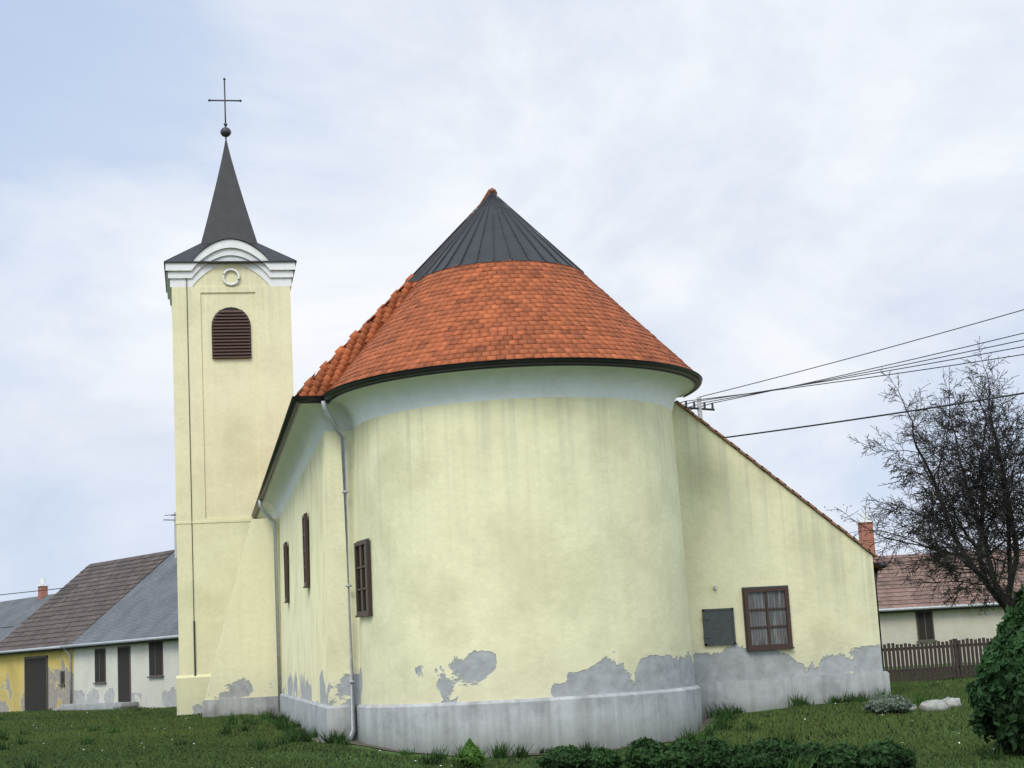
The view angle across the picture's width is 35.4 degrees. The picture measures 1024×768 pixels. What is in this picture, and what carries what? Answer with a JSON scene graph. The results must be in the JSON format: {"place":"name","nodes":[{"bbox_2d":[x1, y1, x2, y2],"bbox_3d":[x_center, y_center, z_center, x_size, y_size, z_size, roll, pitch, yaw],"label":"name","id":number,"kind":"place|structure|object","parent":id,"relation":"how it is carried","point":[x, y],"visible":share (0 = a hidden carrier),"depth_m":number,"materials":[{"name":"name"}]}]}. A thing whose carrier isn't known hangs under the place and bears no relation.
{"place":"outdoors","nodes":[
{"label":"outdoors","id":0,"kind":"place"},
{"bbox_2d":[0,594,53,641],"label":"house roof","id":1,"kind":"structure","parent":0,"point":[16,613],"depth_m":89.51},
{"bbox_2d":[38,586,47,599],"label":"chimney","id":2,"kind":"object","parent":1,"relation":"on","point":[41,594],"visible":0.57,"depth_m":89.57,"materials":[{"name":"brick"}]},
{"bbox_2d":[36,578,48,586],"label":"chimney cap","id":3,"kind":"object","parent":2,"relation":"on","point":[42,581],"visible":1,"depth_m":89.70,"materials":[{"name":"white metal"}]},
{"bbox_2d":[52,702,138,710],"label":"white house steps","id":4,"kind":"structure","parent":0,"point":[95,706],"depth_m":67.37,"materials":[{"name":"grey concrete"}]},
{"bbox_2d":[68,551,178,644],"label":"house roof","id":5,"kind":"structure","parent":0,"point":[146,606],"depth_m":69.95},
{"bbox_2d":[62,638,178,649],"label":"white house roof boards","id":6,"kind":"object","parent":5,"relation":"attached to","point":[173,639],"visible":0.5,"depth_m":67.12,"materials":[{"name":"wood"}]},
{"bbox_2d":[60,635,178,647],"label":"gutter","id":7,"kind":"object","parent":6,"relation":"attached to","point":[122,641],"visible":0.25,"depth_m":67.05,"materials":[{"name":"grey metal"}]},
{"bbox_2d":[186,278,195,675],"bbox_3d":[-10.740,3.581,53.785,0.052,14.620,0.060,-1,-10,-11],"label":"tower lightning conductor","id":8,"kind":"object","parent":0,"point":[191,505],"visible":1,"depth_m":53.66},
{"bbox_2d":[176,674,210,715],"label":"tower plinth","id":9,"kind":"structure","parent":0,"point":[191,690],"depth_m":52.59,"materials":[{"name":"yellow paint"}]},
{"bbox_2d":[202,696,279,717],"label":"wall plinth","id":10,"kind":"structure","parent":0,"point":[236,706],"depth_m":47.53,"materials":[{"name":"grey concrete"}]},
{"bbox_2d":[205,518,281,699],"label":"church buttress","id":11,"kind":"structure","parent":10,"relation":"on","point":[245,664],"depth_m":48.03,"materials":[{"name":"yellow paint"}]},
{"bbox_2d":[315,211,558,385],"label":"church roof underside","id":12,"kind":"structure","parent":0,"point":[485,294],"depth_m":31.26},
{"bbox_2d":[255,359,695,518],"bbox_3d":[-2.204,1.994,41.527,7.820,0.160,27.630,-1,-10,-11],"label":"roof eave","id":13,"kind":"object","parent":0,"point":[334,397],"depth_m":28.99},
{"bbox_2d":[251,357,702,517],"bbox_3d":[-2.191,1.991,41.463,8.080,0.102,27.760,-1,-10,-11],"label":"roof gutter","id":14,"kind":"object","parent":13,"relation":"attached to","point":[696,377],"visible":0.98,"depth_m":28.95,"materials":[{"name":"metal"}]},
{"bbox_2d":[478,190,496,206],"bbox_3d":[-2.594,-1.956,44.485,0.220,0.220,23.130,-1,-10,-11],"label":"ridge cap","id":15,"kind":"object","parent":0,"point":[488,193],"depth_m":33.33,"materials":[{"name":"orange tile"}]},
{"bbox_2d":[408,194,576,281],"bbox_3d":[-0.283,-3.159,32.109,3.637,1.988,2.085,-1,-10,-11],"label":"metal roof cap","id":16,"kind":"object","parent":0,"point":[516,250],"visible":0.88,"depth_m":31.85,"materials":[{"name":"grey metal"}]},
{"bbox_2d":[405,192,583,282],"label":"roof seams","id":17,"kind":"object","parent":16,"relation":"on","point":[471,218],"visible":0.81,"depth_m":32.12,"materials":[{"name":"grey metal"}]},
{"bbox_2d":[295,257,691,395],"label":"apse roof tiles","id":18,"kind":"object","parent":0,"point":[426,320],"visible":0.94,"depth_m":29.80,"materials":[{"name":"orange tile"}]},
{"bbox_2d":[0,662,1023,767],"bbox_3d":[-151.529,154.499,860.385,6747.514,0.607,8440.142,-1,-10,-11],"label":"ground","id":19,"kind":"structure","parent":0,"point":[387,751],"depth_m":28.22,"materials":[{"name":"green plant"}]},
{"bbox_2d":[0,649,73,711],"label":"yellow barn walls","id":20,"kind":"structure","parent":19,"relation":"on","point":[12,682],"depth_m":75.02,"materials":[{"name":"yellow paint"}]},
{"bbox_2d":[0,586,77,627],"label":"overhead wires","id":21,"kind":"object","parent":20,"relation":"attached to","point":[32,591],"visible":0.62,"depth_m":79.45,"materials":[{"name":"black metal"}]},
{"bbox_2d":[24,655,64,710],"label":"yellow barn frames","id":22,"kind":"structure","parent":20,"relation":"attached to","point":[46,657],"depth_m":73.24,"materials":[{"name":"wood"}]},
{"bbox_2d":[25,658,46,710],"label":"yellow barn doors","id":23,"kind":"structure","parent":22,"relation":"in","point":[35,685],"depth_m":74.00,"materials":[{"name":"wood"}]},
{"bbox_2d":[61,672,63,682],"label":"window","id":24,"kind":"structure","parent":22,"relation":"in","point":[62,677],"depth_m":71.92,"materials":[{"name":"grey glass"}]},
{"bbox_2d":[0,550,173,650],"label":"house roof","id":25,"kind":"structure","parent":20,"relation":"on","point":[64,616],"depth_m":76.05,"materials":[{"name":"brown tile"}]},
{"bbox_2d":[0,648,69,654],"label":"yellow barn roof boards","id":26,"kind":"object","parent":25,"relation":"attached to","point":[32,651],"visible":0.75,"depth_m":73.80,"materials":[{"name":"metal"}]},
{"bbox_2d":[0,646,71,703],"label":"gutter and downspout","id":27,"kind":"object","parent":26,"relation":"attached to","point":[43,648],"visible":0.84,"depth_m":71.87,"materials":[{"name":"grey metal"}]},
{"bbox_2d":[74,640,178,707],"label":"white house walls","id":28,"kind":"structure","parent":19,"relation":"on","point":[159,692],"depth_m":66.94,"materials":[{"name":"white paint"}]},
{"bbox_2d":[93,641,163,701],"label":"white house frames","id":29,"kind":"structure","parent":28,"relation":"in","point":[150,676],"depth_m":67.61,"materials":[{"name":"wood"}]},
{"bbox_2d":[118,647,129,701],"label":"white house doors","id":30,"kind":"structure","parent":29,"relation":"in","point":[124,677],"depth_m":67.60,"materials":[{"name":"wood"}]},
{"bbox_2d":[95,642,161,680],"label":"windows","id":31,"kind":"structure","parent":29,"relation":"in","point":[155,648],"depth_m":65.88,"materials":[{"name":"black glass"}]},
{"bbox_2d":[163,512,176,557],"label":"antenna","id":32,"kind":"object","parent":19,"relation":"on","point":[175,540],"visible":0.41,"depth_m":74.06,"materials":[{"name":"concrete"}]},
{"bbox_2d":[172,286,293,675],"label":"tower walls","id":33,"kind":"structure","parent":19,"relation":"on","point":[238,409],"depth_m":54.36,"materials":[{"name":"yellow paint"}]},
{"bbox_2d":[176,519,251,523],"bbox_3d":[-9.602,4.945,55.899,4.060,0.070,4.110,-1,-10,-11],"label":"string course","id":34,"kind":"object","parent":33,"relation":"attached to","point":[219,521],"visible":0.21,"depth_m":53.77,"materials":[{"name":"beige paint"}]},
{"bbox_2d":[165,239,294,306],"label":"tower cornice","id":35,"kind":"structure","parent":33,"relation":"attached to","point":[269,273],"depth_m":55.42,"materials":[{"name":"white paint"}]},
{"bbox_2d":[164,139,296,292],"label":"spire roof","id":36,"kind":"structure","parent":33,"relation":"on","point":[228,217],"depth_m":56.94,"materials":[{"name":"grey metal"}]},
{"bbox_2d":[208,78,241,138],"bbox_3d":[-10.436,-10.028,58.440,1.220,2.330,0.400,-1,-10,-11],"label":"cross","id":37,"kind":"object","parent":36,"relation":"on","point":[225,131],"visible":1,"depth_m":58.34,"materials":[{"name":"grey metal"}]},
{"bbox_2d":[193,264,268,286],"bbox_3d":[-9.685,-3.737,55.361,2.640,0.820,0.001,-1,-10,-11],"label":"tower tympanum","id":38,"kind":"object","parent":33,"relation":"attached to","point":[213,277],"visible":1,"depth_m":55.36,"materials":[{"name":"yellow paint"}]},
{"bbox_2d":[222,268,239,285],"bbox_3d":[-9.671,-3.678,55.297,0.618,0.618,0.090,-1,-10,-11],"label":"round ornament","id":39,"kind":"object","parent":38,"relation":"attached to","point":[227,283],"visible":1,"depth_m":55.26,"materials":[{"name":"white paint"}]},
{"bbox_2d":[212,310,250,358],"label":"tower belfry louvres","id":40,"kind":"object","parent":33,"relation":"attached to","point":[234,340],"visible":1,"depth_m":54.94,"materials":[{"name":"brown wood"}]},
{"bbox_2d":[212,307,251,358],"bbox_3d":[-9.608,-1.753,54.990,1.320,1.800,0.010,-1,-10,-11],"label":"tower belfry opening","id":41,"kind":"object","parent":33,"relation":"in","point":[230,308],"visible":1,"depth_m":54.98,"materials":[{"name":"brown wood"}]},
{"bbox_2d":[456,738,485,767],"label":"dwarf conifer","id":42,"kind":"object","parent":19,"relation":"on","point":[475,757],"depth_m":25.68,"materials":[{"name":"green plant"}]},
{"bbox_2d":[279,397,695,704],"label":"church walls","id":43,"kind":"structure","parent":19,"relation":"on","point":[524,548],"depth_m":28.62,"materials":[{"name":"yellow paint"}]},
{"bbox_2d":[283,542,288,602],"bbox_3d":[-6.184,5.162,43.923,0.094,1.613,0.860,-1,-10,-11],"label":"window","id":44,"kind":"structure","parent":43,"relation":"attached to","point":[286,578],"depth_m":43.61,"materials":[{"name":"brown wood"}]},
{"bbox_2d":[302,513,309,587],"bbox_3d":[-4.625,3.734,35.938,0.094,1.613,0.860,-1,-10,-11],"label":"window","id":45,"kind":"structure","parent":43,"relation":"attached to","point":[305,549],"depth_m":35.64,"materials":[{"name":"black glass"}]},
{"bbox_2d":[258,401,356,740],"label":"downspouts","id":46,"kind":"object","parent":43,"relation":"attached to","point":[334,425],"visible":0.96,"depth_m":30.97,"materials":[{"name":"grey metal"}]},
{"bbox_2d":[354,540,372,617],"bbox_3d":[-2.791,3.637,29.979,0.094,1.393,0.840,1,-10,-22],"label":"window","id":47,"kind":"structure","parent":43,"relation":"attached to","point":[364,613],"depth_m":29.91,"materials":[{"name":"brown wood"}]},
{"bbox_2d":[357,545,366,610],"bbox_3d":[-2.772,3.621,29.990,0.008,1.230,0.670,1,-10,-22],"label":"window pane","id":48,"kind":"structure","parent":47,"relation":"in","point":[359,578],"depth_m":30.09,"materials":[{"name":"glass"}]},
{"bbox_2d":[356,538,371,613],"bbox_3d":[-2.765,3.621,29.993,0.006,1.420,0.856,1,-10,-22],"label":"window frame","id":49,"kind":"object","parent":43,"relation":"attached to","point":[369,567],"visible":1,"depth_m":29.65,"materials":[{"name":"brown wood"}]},
{"bbox_2d":[257,366,694,518],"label":"cornice","id":50,"kind":"structure","parent":43,"relation":"attached to","point":[349,411],"depth_m":29.27,"materials":[{"name":"white paint"}]},
{"bbox_2d":[280,685,702,755],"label":"church plinth","id":51,"kind":"structure","parent":19,"relation":"on","point":[613,720],"depth_m":27.91,"materials":[{"name":"grey concrete"}]},
{"bbox_2d":[278,717,712,757],"bbox_3d":[-1.861,8.485,40.498,7.668,0.321,27.505,-1,-10,-11],"label":"worn earth strip","id":52,"kind":"object","parent":19,"relation":"on","point":[703,727],"visible":0.29,"depth_m":29.28,"materials":[{"name":"soil"}]},
{"bbox_2d":[0,666,1005,767],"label":"tall lawn tufts","id":53,"kind":"object","parent":19,"relation":"on","point":[283,722],"visible":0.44,"depth_m":30.30,"materials":[{"name":"green plant"}]},
{"bbox_2d":[535,744,588,767],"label":"hedge","id":54,"kind":"object","parent":19,"relation":"on","point":[558,756],"depth_m":23.78,"materials":[{"name":"green plant"}]},
{"bbox_2d":[578,746,622,767],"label":"hedge","id":55,"kind":"object","parent":19,"relation":"on","point":[601,757],"visible":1,"depth_m":23.51,"materials":[{"name":"green plant"}]},
{"bbox_2d":[621,735,662,767],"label":"hedge","id":56,"kind":"object","parent":19,"relation":"on","point":[641,752],"depth_m":23.08,"materials":[{"name":"green plant"}]},
{"bbox_2d":[648,739,701,767],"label":"hedge","id":57,"kind":"object","parent":19,"relation":"on","point":[675,754],"depth_m":22.59,"materials":[{"name":"green plant"}]},
{"bbox_2d":[697,397,702,418],"bbox_3d":[5.863,4.836,47.576,0.260,9.016,0.260,-1,-10,-11],"label":"utility pole","id":58,"kind":"object","parent":19,"relation":"on","point":[699,406],"visible":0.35,"depth_m":48.21,"materials":[{"name":"concrete"}]},
{"bbox_2d":[164,309,1023,515],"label":"overhead wires","id":59,"kind":"object","parent":58,"relation":"attached to","point":[794,386],"visible":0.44,"depth_m":43.15,"materials":[{"name":"black metal"}]},
{"bbox_2d":[685,401,714,410],"bbox_3d":[5.632,0.658,48.278,1.240,0.230,0.070,5,-12,-39],"label":"utility pole crossarm","id":60,"kind":"object","parent":58,"relation":"attached to","point":[705,408],"visible":0.88,"depth_m":48.38,"materials":[{"name":"grey metal"}]},
{"bbox_2d":[690,735,733,767],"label":"hedge","id":61,"kind":"object","parent":19,"relation":"on","point":[708,752],"depth_m":22.40,"materials":[{"name":"green plant"}]},
{"bbox_2d":[720,743,753,767],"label":"hedge","id":62,"kind":"object","parent":19,"relation":"on","point":[732,759],"visible":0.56,"depth_m":22.18,"materials":[{"name":"green plant"}]},
{"bbox_2d":[738,736,799,767],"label":"hedge","id":63,"kind":"object","parent":19,"relation":"on","point":[763,753],"depth_m":21.73,"materials":[{"name":"green plant"}]},
{"bbox_2d":[672,402,882,682],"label":"sacristy walls","id":64,"kind":"structure","parent":19,"relation":"on","point":[746,522],"depth_m":32.48,"materials":[{"name":"yellow paint"}]},
{"bbox_2d":[702,608,735,645],"bbox_3d":[4.112,4.837,32.001,0.660,0.720,0.090,-1,-10,-11],"label":"wall panel","id":65,"kind":"object","parent":64,"relation":"attached to","point":[718,626],"visible":1,"depth_m":31.98,"materials":[{"name":"grey metal"}]},
{"bbox_2d":[741,585,792,650],"bbox_3d":[5.123,4.693,32.233,0.986,1.260,0.006,-1,-10,-11],"label":"window frame","id":66,"kind":"object","parent":64,"relation":"on","point":[742,588],"visible":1,"depth_m":32.23,"materials":[{"name":"brown wood"}]},
{"bbox_2d":[743,587,793,650],"bbox_3d":[5.130,4.703,32.198,0.970,1.233,0.104,-1,-10,-11],"label":"window sash","id":67,"kind":"object","parent":64,"relation":"in","point":[770,646],"visible":1,"depth_m":32.17,"materials":[{"name":"brown wood"}]},
{"bbox_2d":[748,591,787,644],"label":"window panes","id":68,"kind":"structure","parent":67,"relation":"in","point":[756,600],"depth_m":32.22,"materials":[{"name":"clear glass"}]},
{"bbox_2d":[675,400,877,557],"bbox_3d":[5.361,1.980,32.989,4.062,3.348,0.540,-1,-10,-11],"label":"roof edge","id":69,"kind":"object","parent":64,"relation":"on","point":[782,483],"visible":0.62,"depth_m":32.75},
{"bbox_2d":[873,562,882,570],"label":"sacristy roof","id":70,"kind":"structure","parent":64,"relation":"on","point":[876,565],"depth_m":33.06,"materials":[{"name":"brown tile"}]},
{"bbox_2d":[874,561,886,667],"bbox_3d":[6.806,5.448,36.934,0.215,2.155,8.720,-1,-10,-11],"label":"downspout","id":71,"kind":"object","parent":64,"relation":"attached to","point":[882,564],"visible":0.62,"depth_m":32.98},
{"bbox_2d":[790,741,824,767],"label":"hedge","id":72,"kind":"object","parent":19,"relation":"on","point":[808,749],"visible":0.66,"depth_m":21.53,"materials":[{"name":"green plant"}]},
{"bbox_2d":[814,741,863,767],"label":"hedge","id":73,"kind":"object","parent":19,"relation":"on","point":[842,755],"depth_m":21.13,"materials":[{"name":"green plant"}]},
{"bbox_2d":[853,738,916,767],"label":"hedge","id":74,"kind":"object","parent":19,"relation":"on","point":[873,754],"depth_m":20.92,"materials":[{"name":"green plant"}]},
{"bbox_2d":[862,694,914,713],"bbox_3d":[6.945,5.906,29.702,0.981,0.382,0.891,-1,-10,-11],"label":"lavender plant","id":75,"kind":"object","parent":19,"relation":"on","point":[884,703],"depth_m":29.49,"materials":[{"name":"green plant"}]},
{"bbox_2d":[824,337,1023,615],"bbox_3d":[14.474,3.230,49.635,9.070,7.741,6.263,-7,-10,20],"label":"budding tree","id":76,"kind":"object","parent":19,"relation":"on","point":[948,556],"visible":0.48,"depth_m":47.70,"materials":[{"name":"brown plant"}]},
{"bbox_2d":[908,697,961,711],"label":"garden rocks","id":77,"kind":"object","parent":19,"relation":"on","point":[946,703],"visible":0.56,"depth_m":29.76,"materials":[{"name":"grey stone"}]},
{"bbox_2d":[883,638,992,680],"bbox_3d":[14.521,7.806,45.683,18.510,1.426,0.122,-1,-10,-11],"label":"wooden fence","id":78,"kind":"object","parent":19,"relation":"on","point":[955,646],"visible":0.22,"depth_m":45.11,"materials":[{"name":"brown wood"}]},
{"bbox_2d":[879,607,1004,666],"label":"house walls","id":79,"kind":"structure","parent":19,"relation":"on","point":[901,627],"depth_m":69.07,"materials":[{"name":"white paint"}]},
{"bbox_2d":[915,611,936,641],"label":"house frames","id":80,"kind":"structure","parent":79,"relation":"in","point":[926,640],"depth_m":68.98,"materials":[{"name":"brown wood"}]},
{"bbox_2d":[917,612,933,638],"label":"house glass","id":81,"kind":"object","parent":80,"relation":"in","point":[921,625],"visible":0.5,"depth_m":69.00,"materials":[{"name":"black glass"}]},
{"bbox_2d":[965,585,1023,754],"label":"thuja bush","id":82,"kind":"object","parent":19,"relation":"on","point":[995,690],"visible":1,"depth_m":22.62,"materials":[{"name":"green plant"}]},
{"bbox_2d":[1012,584,1023,608],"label":"evergreen","id":83,"kind":"object","parent":19,"relation":"on","point":[1017,595],"visible":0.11,"depth_m":47.90,"materials":[{"name":"green plant"}]},
{"bbox_2d":[0,0,1023,601],"label":"sky","id":84,"kind":"structure","parent":0,"point":[770,189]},
{"bbox_2d":[696,671,890,717],"bbox_3d":[4.710,7.142,36.187,4.290,1.100,8.785,-1,-10,-11],"label":"wall base","id":85,"kind":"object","parent":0,"point":[760,694],"depth_m":31.97,"materials":[{"name":"grey concrete"}]},
{"bbox_2d":[879,605,1000,613],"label":"house right roof boards","id":86,"kind":"object","parent":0,"point":[936,609],"depth_m":68.81,"materials":[{"name":"wood"}]},
{"bbox_2d":[873,549,1023,608],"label":"house roof","id":87,"kind":"structure","parent":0,"point":[892,592],"depth_m":70.66,"materials":[{"name":"brown tile"}]},
{"bbox_2d":[858,522,875,557],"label":"house chimney","id":88,"kind":"object","parent":87,"relation":"on","point":[868,536],"visible":0.21,"depth_m":73.42,"materials":[{"name":"red brick"}]},
{"bbox_2d":[856,513,873,523],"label":"chimney cap","id":89,"kind":"object","parent":88,"relation":"on","point":[863,517],"visible":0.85,"depth_m":73.66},
{"bbox_2d":[879,603,998,611],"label":"gutter","id":90,"kind":"object","parent":87,"relation":"attached to","point":[924,607],"depth_m":68.72,"materials":[{"name":"silver metal"}]}
]}

